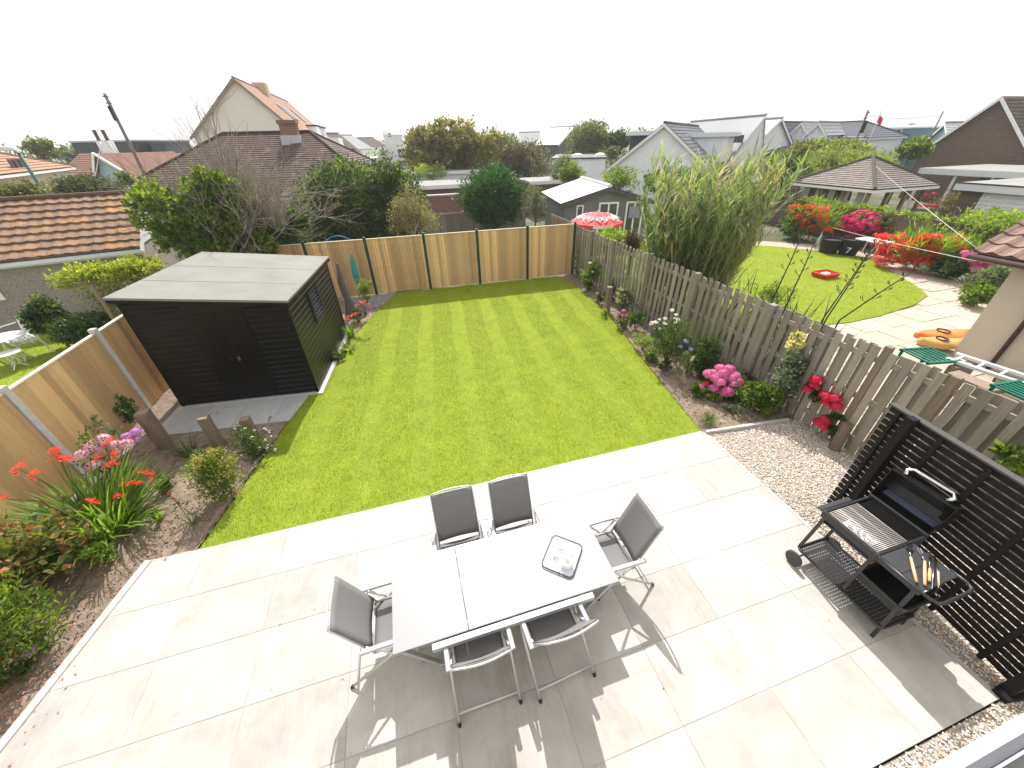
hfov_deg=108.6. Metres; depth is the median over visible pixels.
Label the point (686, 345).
border plant
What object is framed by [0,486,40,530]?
twining plant
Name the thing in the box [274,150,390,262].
evergreen shrub
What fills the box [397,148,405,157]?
window
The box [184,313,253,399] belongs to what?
door
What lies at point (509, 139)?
bushy tree
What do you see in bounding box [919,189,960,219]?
rose bush
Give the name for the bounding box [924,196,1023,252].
shrub
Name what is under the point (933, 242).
crocosmia
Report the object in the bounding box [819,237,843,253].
planter tub
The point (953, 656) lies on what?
patio haunching
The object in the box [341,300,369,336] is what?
crocosmia
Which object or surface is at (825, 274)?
sandpit
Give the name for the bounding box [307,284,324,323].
window
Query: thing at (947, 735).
gravel
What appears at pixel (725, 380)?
pink hydrangea
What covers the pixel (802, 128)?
house
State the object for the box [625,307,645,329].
shrub
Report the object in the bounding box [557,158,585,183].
shrub
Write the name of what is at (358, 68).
sky
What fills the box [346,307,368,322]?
plant
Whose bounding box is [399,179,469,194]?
outbuilding
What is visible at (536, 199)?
bush
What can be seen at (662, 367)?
plant
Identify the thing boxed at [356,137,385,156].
house
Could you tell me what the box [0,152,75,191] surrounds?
house
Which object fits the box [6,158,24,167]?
window
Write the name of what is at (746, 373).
border plant
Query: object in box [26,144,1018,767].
ground
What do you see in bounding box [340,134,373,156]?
house
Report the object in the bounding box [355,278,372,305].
tall herb
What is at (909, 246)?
clothes line
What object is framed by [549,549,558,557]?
cup
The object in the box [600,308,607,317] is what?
plant
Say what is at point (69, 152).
skyline bush
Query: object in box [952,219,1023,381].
house
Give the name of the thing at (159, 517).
young plant
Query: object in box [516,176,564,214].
outbuilding
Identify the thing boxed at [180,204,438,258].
hedge
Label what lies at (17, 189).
clipped bush
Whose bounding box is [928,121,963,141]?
house
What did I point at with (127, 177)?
clipped bush
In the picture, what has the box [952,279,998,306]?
border shrub
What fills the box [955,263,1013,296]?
border shrub
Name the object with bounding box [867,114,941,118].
wire
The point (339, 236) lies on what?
play hoop
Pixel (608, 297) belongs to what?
timber post
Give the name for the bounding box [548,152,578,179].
shrub
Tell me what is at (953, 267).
border shrub
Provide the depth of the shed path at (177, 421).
7.55 m
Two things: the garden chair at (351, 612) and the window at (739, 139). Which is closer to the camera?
the garden chair at (351, 612)
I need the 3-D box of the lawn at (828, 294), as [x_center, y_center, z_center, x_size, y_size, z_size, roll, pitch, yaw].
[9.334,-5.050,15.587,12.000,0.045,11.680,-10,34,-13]
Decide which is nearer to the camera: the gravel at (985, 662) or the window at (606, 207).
the gravel at (985, 662)
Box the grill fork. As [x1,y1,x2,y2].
[917,547,926,585]
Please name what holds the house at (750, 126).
on the ground at (774, 234)
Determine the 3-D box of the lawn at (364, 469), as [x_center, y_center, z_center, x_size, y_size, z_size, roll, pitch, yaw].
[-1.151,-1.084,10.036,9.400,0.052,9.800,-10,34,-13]
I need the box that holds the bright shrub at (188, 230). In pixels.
[120,161,279,257]
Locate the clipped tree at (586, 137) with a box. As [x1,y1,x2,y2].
[563,117,613,153]
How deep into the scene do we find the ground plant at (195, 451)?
6.28 m
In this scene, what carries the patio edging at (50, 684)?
on the patio haunching
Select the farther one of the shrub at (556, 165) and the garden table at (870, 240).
the shrub at (556, 165)
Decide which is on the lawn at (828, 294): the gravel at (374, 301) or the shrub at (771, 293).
the shrub at (771, 293)
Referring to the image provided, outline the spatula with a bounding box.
[904,542,917,582]
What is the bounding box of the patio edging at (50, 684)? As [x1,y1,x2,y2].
[0,418,789,752]
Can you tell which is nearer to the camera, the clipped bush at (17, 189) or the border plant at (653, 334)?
the border plant at (653, 334)
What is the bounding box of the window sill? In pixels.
[928,713,1023,767]
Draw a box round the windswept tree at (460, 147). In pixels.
[396,113,507,170]
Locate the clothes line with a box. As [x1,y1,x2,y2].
[829,226,976,261]
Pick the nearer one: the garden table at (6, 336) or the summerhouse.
the garden table at (6, 336)
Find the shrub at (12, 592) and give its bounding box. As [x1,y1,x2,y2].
[0,580,23,623]
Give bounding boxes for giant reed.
[613,130,823,316]
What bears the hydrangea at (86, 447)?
on the flower bed soil at (165, 405)
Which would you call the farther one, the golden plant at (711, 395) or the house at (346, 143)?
the house at (346, 143)
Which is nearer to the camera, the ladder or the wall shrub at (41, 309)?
the ladder
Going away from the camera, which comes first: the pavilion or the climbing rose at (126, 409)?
the climbing rose at (126, 409)
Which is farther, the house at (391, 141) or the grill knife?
the house at (391, 141)
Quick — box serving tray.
[542,535,581,576]
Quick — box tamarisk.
[796,143,907,205]
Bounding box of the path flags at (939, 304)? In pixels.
[722,262,995,432]
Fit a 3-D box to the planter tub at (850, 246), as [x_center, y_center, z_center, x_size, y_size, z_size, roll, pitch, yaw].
[14.969,-6.067,16.299,0.856,0.680,0.856,-10,34,-13]
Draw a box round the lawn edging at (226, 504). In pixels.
[195,421,286,546]
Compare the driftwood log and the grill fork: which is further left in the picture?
the driftwood log
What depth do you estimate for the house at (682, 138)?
25.31 m
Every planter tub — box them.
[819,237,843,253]
[838,237,865,255]
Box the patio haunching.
[704,432,998,700]
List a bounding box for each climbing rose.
[112,393,138,423]
[793,373,845,437]
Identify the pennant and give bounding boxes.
[815,230,823,248]
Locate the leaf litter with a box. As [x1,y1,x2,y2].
[3,424,240,765]
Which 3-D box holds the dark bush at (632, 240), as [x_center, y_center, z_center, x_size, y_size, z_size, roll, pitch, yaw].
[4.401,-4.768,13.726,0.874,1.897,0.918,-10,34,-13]
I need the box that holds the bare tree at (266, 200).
[50,76,364,254]
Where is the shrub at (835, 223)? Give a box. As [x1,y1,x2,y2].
[824,212,844,235]
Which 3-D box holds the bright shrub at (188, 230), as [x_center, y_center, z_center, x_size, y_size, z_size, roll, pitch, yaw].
[-9.061,-4.341,11.367,3.397,4.366,1.927,-21,38,-27]
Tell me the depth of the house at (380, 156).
52.16 m
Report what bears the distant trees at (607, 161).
on the ground at (774, 234)
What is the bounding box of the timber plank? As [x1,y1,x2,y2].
[946,370,1023,401]
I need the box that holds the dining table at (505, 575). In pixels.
[391,513,618,665]
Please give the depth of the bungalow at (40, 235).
11.34 m
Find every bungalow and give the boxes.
[0,190,186,332]
[125,120,407,249]
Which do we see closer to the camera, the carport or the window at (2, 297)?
the window at (2, 297)
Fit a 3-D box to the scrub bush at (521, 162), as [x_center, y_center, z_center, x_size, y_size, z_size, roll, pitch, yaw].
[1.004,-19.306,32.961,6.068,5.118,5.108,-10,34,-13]
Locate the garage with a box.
[948,178,1023,224]
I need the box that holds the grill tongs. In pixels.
[923,554,939,591]
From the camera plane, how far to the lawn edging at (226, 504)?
5.81 m
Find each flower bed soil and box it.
[0,294,388,738]
[559,274,793,432]
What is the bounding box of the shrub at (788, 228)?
[775,197,818,241]
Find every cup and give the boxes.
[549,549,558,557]
[557,540,564,548]
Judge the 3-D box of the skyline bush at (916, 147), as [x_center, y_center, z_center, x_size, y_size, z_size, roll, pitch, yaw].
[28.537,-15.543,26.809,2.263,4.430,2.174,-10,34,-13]
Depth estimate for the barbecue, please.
4.07 m
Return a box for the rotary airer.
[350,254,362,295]
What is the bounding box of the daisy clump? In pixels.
[646,308,694,368]
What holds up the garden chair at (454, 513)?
on the patio
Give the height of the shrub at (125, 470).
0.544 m
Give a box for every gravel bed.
[356,295,391,307]
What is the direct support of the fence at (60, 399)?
on the flower bed soil at (165, 405)
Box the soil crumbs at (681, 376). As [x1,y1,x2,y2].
[567,275,777,430]
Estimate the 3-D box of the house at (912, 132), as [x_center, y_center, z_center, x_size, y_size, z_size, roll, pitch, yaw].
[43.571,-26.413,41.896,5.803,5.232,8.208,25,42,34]
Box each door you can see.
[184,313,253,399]
[213,311,278,396]
[621,201,642,241]
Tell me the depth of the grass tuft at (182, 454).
6.51 m
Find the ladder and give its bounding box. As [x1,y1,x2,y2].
[919,352,1023,416]
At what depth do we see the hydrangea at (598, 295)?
12.09 m
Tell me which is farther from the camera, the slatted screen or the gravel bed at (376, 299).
the gravel bed at (376, 299)
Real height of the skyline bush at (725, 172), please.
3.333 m
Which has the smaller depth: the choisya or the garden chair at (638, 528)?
the garden chair at (638, 528)
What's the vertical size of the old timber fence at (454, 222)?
1.360 m
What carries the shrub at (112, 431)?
on the flower bed soil at (165, 405)
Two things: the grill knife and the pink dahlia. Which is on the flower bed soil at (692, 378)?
the pink dahlia
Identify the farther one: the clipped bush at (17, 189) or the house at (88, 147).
the house at (88, 147)
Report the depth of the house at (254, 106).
33.22 m
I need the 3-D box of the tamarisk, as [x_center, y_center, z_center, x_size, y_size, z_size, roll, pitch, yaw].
[19.426,-11.898,21.832,5.694,4.259,5.951,-10,34,-13]
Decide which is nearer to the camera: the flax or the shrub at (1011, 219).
the flax
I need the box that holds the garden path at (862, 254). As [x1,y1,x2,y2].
[603,241,997,461]
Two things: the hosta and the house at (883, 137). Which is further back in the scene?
the house at (883, 137)
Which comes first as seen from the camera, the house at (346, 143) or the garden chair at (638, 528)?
the garden chair at (638, 528)
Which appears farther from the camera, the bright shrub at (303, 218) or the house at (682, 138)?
the house at (682, 138)
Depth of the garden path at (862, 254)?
14.59 m
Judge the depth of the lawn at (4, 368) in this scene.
9.83 m
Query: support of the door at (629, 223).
in the summerhouse
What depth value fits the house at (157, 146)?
39.21 m
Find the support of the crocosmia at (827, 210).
on the ground at (774, 234)
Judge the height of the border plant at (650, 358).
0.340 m
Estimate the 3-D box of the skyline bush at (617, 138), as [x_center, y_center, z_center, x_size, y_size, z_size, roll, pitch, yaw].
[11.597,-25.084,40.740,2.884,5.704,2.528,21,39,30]
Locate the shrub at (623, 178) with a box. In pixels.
[601,164,642,192]
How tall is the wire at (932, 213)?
1.410 m
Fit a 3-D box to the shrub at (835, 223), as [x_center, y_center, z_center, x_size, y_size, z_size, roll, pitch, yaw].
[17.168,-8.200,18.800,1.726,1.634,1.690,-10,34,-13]
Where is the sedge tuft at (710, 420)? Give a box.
[698,410,721,425]
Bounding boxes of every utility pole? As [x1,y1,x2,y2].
[102,93,144,173]
[856,110,869,141]
[929,111,943,137]
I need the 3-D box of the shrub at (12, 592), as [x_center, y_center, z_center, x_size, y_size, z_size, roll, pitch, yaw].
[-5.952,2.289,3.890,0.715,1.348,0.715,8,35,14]
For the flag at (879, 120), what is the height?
5.815 m
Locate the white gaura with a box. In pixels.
[224,420,276,460]
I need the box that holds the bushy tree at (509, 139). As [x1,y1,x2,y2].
[482,125,523,161]
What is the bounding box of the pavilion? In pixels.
[793,155,942,213]
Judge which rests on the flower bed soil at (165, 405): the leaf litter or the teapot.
the leaf litter
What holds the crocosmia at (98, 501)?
on the flower bed soil at (165, 405)
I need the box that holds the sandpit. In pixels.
[811,269,840,278]
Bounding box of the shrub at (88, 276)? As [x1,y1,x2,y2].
[43,252,167,319]
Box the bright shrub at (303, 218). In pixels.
[216,206,313,254]
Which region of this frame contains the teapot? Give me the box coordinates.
[557,555,573,569]
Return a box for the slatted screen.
[826,402,1023,703]
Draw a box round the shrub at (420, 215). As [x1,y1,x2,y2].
[385,178,442,272]
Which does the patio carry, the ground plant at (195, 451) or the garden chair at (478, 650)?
the garden chair at (478, 650)
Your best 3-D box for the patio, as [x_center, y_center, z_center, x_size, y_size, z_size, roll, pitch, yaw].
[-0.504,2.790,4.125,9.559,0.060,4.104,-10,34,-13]
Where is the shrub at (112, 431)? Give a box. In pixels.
[90,414,123,452]
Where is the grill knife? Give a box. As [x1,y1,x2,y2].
[927,551,931,581]
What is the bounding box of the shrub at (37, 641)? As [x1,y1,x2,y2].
[0,568,87,679]
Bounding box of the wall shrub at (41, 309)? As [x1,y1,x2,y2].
[13,292,71,346]
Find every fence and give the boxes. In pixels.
[0,314,168,533]
[213,222,576,296]
[411,208,525,237]
[550,214,572,224]
[573,224,1023,560]
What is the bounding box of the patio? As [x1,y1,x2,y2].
[0,431,997,767]
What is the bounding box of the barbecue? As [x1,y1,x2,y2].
[785,467,974,637]
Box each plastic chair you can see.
[889,346,961,400]
[988,379,1023,399]
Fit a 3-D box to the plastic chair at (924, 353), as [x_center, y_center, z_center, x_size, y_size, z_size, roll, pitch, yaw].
[7.444,0.022,6.867,0.652,1.282,0.649,-4,34,-3]
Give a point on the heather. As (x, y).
(643, 342)
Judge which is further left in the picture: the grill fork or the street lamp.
the street lamp
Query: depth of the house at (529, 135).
74.64 m
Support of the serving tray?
on the dining table at (505, 575)
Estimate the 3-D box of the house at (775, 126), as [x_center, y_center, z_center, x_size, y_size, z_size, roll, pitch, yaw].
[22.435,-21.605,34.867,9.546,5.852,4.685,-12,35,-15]
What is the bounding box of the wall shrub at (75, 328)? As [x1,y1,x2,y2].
[39,309,120,346]
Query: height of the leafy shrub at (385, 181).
4.800 m
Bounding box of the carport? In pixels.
[903,164,1023,212]
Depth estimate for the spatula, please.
3.68 m
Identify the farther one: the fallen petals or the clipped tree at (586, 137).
the clipped tree at (586, 137)
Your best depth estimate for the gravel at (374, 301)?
12.82 m
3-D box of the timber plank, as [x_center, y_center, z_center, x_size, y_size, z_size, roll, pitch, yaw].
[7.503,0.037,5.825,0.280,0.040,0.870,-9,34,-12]
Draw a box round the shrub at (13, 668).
[0,628,42,687]
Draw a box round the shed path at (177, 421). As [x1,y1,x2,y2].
[162,395,308,436]
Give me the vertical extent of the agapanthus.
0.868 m
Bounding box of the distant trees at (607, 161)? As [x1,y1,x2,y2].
[365,150,623,184]
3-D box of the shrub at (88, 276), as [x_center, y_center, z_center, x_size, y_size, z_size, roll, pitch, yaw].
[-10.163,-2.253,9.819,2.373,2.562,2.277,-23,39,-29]
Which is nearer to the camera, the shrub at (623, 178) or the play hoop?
the play hoop
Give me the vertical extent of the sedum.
0.480 m
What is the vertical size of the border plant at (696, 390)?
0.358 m
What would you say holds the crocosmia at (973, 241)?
on the ground at (774, 234)
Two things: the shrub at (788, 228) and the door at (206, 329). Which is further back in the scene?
the shrub at (788, 228)
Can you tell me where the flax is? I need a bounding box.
[712,221,921,375]
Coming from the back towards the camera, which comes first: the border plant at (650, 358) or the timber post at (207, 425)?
the border plant at (650, 358)
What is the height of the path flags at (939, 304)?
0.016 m
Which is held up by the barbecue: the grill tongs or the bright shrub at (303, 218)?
the grill tongs
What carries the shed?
on the flower bed soil at (165, 405)
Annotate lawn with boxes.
[0,332,72,385]
[200,276,699,548]
[575,239,927,342]
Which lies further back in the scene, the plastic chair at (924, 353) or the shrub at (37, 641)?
the plastic chair at (924, 353)
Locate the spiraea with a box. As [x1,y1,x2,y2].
[176,443,245,504]
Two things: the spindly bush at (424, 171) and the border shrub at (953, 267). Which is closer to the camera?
the border shrub at (953, 267)
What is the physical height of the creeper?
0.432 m
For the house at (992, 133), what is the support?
on the ground at (774, 234)
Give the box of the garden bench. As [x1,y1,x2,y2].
[0,319,55,361]
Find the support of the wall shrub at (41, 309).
on the lawn at (4, 368)
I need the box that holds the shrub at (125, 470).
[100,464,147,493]
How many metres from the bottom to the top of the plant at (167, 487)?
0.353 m
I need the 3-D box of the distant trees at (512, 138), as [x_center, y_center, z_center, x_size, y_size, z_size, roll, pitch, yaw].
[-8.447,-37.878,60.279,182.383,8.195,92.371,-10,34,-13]
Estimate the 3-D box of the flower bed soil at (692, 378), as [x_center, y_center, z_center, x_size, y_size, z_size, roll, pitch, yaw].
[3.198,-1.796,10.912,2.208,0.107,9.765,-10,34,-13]
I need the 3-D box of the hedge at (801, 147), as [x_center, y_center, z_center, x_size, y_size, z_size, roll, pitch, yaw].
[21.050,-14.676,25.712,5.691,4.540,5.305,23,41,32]
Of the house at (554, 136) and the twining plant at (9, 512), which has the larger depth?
the house at (554, 136)
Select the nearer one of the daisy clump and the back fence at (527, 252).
the daisy clump
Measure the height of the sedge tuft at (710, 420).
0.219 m
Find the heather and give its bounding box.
[631,332,655,350]
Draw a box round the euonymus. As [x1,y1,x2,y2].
[766,329,817,413]
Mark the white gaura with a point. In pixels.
(248, 442)
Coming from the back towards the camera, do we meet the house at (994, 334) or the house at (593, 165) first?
the house at (593, 165)
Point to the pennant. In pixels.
(818, 242)
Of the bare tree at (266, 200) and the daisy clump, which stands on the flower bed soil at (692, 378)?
the daisy clump
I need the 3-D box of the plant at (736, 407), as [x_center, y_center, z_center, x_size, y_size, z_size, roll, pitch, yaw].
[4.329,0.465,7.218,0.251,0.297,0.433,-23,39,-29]
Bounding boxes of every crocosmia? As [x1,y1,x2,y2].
[0,437,179,590]
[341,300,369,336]
[787,193,850,238]
[871,215,980,269]
[936,229,990,256]
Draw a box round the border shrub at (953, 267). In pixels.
[923,252,975,279]
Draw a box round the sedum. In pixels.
[74,540,121,565]
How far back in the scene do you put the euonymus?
6.75 m
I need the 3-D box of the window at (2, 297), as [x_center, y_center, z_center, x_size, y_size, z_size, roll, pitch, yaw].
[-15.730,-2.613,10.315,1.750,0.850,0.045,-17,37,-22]
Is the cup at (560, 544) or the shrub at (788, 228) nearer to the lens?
the cup at (560, 544)
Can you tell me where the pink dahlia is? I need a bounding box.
[614,309,631,329]
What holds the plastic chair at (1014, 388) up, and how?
on the garden path at (862, 254)
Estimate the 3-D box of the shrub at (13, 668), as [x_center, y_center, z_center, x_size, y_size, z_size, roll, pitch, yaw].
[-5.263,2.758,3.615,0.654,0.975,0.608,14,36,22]
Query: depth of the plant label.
8.14 m
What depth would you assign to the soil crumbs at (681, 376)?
7.95 m
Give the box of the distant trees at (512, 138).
[0,124,878,166]
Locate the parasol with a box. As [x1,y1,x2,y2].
[571,210,622,231]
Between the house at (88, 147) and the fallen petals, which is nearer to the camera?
the fallen petals
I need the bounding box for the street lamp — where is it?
[0,146,43,190]
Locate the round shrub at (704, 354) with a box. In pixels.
[689,335,726,379]
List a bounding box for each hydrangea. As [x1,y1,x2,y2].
[70,425,144,478]
[580,259,602,290]
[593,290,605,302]
[699,364,754,403]
[835,205,917,237]
[959,250,1011,273]
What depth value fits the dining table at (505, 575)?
3.85 m
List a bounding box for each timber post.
[133,408,174,451]
[196,414,226,448]
[239,415,259,440]
[604,286,612,311]
[828,421,853,451]
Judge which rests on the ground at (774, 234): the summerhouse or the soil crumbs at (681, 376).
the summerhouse
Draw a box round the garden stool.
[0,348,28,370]
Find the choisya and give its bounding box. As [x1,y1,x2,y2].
[733,379,789,417]
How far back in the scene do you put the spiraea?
5.48 m
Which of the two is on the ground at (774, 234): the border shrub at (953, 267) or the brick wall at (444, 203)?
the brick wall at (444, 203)
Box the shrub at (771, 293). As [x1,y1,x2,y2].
[747,279,799,306]
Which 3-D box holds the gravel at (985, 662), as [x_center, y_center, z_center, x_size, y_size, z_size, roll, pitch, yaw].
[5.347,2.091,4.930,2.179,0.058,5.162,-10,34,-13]
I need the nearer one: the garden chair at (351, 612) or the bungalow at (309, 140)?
the garden chair at (351, 612)
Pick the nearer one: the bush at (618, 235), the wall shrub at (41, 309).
the wall shrub at (41, 309)
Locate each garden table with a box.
[0,330,37,365]
[856,237,893,259]
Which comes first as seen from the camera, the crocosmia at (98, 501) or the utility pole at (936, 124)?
the crocosmia at (98, 501)
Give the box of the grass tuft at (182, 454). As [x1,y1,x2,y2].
[152,430,200,458]
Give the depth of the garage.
17.11 m
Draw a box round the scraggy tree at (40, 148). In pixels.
[16,134,67,161]
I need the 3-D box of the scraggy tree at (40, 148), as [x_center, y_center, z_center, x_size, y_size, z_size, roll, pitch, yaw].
[-45.547,-21.199,36.653,3.019,6.140,2.723,2,34,5]
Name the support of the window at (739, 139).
in the house at (750, 126)
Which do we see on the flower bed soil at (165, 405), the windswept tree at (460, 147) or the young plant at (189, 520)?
the young plant at (189, 520)
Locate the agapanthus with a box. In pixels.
[676,339,699,374]
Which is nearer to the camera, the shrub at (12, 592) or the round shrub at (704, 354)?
the shrub at (12, 592)
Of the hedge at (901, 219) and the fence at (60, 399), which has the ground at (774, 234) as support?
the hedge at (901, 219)
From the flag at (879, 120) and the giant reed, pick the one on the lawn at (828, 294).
the giant reed
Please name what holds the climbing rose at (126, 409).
on the flower bed soil at (165, 405)
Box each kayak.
[913,328,969,337]
[917,336,962,349]
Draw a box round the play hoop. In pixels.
[322,235,358,252]
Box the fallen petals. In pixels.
[0,529,183,728]
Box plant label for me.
[686,356,694,377]
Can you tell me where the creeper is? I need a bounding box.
[987,438,1023,476]
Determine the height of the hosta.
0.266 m
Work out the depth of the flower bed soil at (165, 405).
5.18 m
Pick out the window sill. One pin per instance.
(1001, 746)
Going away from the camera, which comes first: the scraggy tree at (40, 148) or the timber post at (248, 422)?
the timber post at (248, 422)
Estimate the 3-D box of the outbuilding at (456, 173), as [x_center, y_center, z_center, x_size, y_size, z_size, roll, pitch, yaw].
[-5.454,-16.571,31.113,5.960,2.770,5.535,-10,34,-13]
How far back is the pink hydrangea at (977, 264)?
12.63 m
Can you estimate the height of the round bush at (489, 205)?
4.006 m
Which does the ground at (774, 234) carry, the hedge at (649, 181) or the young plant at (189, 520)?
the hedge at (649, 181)
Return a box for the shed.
[102,252,348,408]
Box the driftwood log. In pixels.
[336,263,354,315]
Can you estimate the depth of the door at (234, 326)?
7.40 m
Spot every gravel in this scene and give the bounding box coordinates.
[343,293,394,314]
[708,418,1023,714]
[879,702,1018,767]
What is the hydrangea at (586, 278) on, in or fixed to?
on the flower bed soil at (692, 378)
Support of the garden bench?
on the lawn at (4, 368)
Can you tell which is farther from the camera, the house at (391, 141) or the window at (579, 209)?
the house at (391, 141)
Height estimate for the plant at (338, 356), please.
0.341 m
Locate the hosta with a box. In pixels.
[337,338,357,351]
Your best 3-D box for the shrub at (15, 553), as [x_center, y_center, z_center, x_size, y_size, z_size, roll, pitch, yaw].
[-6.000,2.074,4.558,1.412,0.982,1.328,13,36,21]
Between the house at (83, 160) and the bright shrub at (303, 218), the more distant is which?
the house at (83, 160)
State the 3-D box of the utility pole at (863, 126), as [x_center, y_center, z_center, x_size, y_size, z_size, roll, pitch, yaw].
[24.641,-16.386,26.893,0.280,5.846,0.312,-10,34,-13]
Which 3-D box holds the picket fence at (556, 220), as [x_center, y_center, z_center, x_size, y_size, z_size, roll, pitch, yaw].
[2.159,-6.681,16.677,0.103,1.868,3.908,-5,34,-5]
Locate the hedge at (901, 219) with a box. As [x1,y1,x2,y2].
[750,192,1012,272]
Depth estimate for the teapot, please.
3.93 m
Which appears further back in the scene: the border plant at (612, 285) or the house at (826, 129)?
the house at (826, 129)
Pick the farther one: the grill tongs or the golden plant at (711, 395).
the golden plant at (711, 395)
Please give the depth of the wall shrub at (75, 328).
9.44 m
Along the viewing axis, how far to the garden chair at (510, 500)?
4.62 m
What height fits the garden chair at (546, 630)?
1.093 m
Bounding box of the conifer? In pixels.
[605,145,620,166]
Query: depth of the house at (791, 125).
36.16 m
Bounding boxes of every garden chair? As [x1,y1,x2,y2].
[326,575,423,688]
[430,485,487,576]
[442,609,522,727]
[487,473,542,536]
[516,595,598,703]
[588,492,663,600]
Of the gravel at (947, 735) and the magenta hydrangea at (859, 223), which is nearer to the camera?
the gravel at (947, 735)
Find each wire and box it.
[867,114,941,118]
[876,166,976,248]
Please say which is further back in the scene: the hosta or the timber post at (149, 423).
the hosta
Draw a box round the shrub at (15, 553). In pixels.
[0,494,104,620]
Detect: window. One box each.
[0,291,6,299]
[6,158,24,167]
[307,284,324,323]
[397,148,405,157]
[576,205,583,233]
[597,202,618,233]
[734,135,743,142]
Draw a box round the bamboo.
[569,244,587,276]
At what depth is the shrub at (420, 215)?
14.40 m
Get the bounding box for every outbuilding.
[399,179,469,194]
[407,167,487,180]
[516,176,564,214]
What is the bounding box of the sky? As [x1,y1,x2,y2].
[0,0,1023,155]
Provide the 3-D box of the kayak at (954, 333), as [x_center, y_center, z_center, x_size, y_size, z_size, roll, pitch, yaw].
[11.020,-1.258,9.462,1.379,0.269,0.582,-10,34,-13]
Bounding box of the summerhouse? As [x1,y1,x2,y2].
[541,176,654,241]
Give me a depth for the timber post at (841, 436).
6.19 m
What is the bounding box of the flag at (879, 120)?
[868,111,882,142]
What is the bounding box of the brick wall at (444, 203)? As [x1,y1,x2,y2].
[392,191,495,229]
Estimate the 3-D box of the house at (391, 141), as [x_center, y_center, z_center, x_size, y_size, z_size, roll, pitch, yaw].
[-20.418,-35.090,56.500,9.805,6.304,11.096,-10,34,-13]
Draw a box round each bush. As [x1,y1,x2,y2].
[0,177,61,196]
[38,168,131,193]
[52,143,76,163]
[112,170,135,183]
[414,162,448,180]
[451,157,528,236]
[496,137,553,184]
[526,181,546,225]
[589,225,629,258]
[604,126,630,160]
[613,286,632,310]
[621,228,640,278]
[692,165,746,196]
[886,134,935,203]
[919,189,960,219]
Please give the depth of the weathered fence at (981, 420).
6.39 m
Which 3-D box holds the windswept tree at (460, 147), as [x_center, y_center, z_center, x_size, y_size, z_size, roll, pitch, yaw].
[-4.638,-18.342,30.469,9.105,6.521,6.094,-10,34,-13]
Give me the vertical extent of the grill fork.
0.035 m
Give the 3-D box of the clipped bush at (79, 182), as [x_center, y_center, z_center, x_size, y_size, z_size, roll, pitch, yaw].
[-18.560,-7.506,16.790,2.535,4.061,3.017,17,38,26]
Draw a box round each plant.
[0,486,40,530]
[136,505,167,521]
[153,473,174,491]
[164,491,206,530]
[189,447,215,460]
[332,350,346,360]
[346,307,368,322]
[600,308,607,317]
[608,278,623,301]
[643,348,660,362]
[644,322,665,341]
[658,356,672,372]
[672,332,693,355]
[689,382,704,398]
[701,384,722,400]
[720,402,745,414]
[738,369,756,388]
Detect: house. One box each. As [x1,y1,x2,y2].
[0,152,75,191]
[66,130,177,183]
[68,140,190,154]
[147,142,166,151]
[189,76,355,150]
[326,132,361,152]
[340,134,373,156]
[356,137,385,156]
[370,130,406,171]
[378,146,391,164]
[518,131,539,164]
[536,126,574,165]
[551,153,606,181]
[599,121,741,213]
[690,113,767,198]
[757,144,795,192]
[765,116,792,150]
[784,121,800,143]
[789,121,818,142]
[800,120,844,189]
[837,120,908,158]
[890,123,940,169]
[898,96,1023,200]
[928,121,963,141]
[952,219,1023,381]
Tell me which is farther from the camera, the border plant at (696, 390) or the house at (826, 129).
the house at (826, 129)
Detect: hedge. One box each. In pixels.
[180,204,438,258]
[642,164,705,227]
[750,192,1012,272]
[768,136,876,165]
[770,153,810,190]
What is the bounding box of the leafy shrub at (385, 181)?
[354,145,435,261]

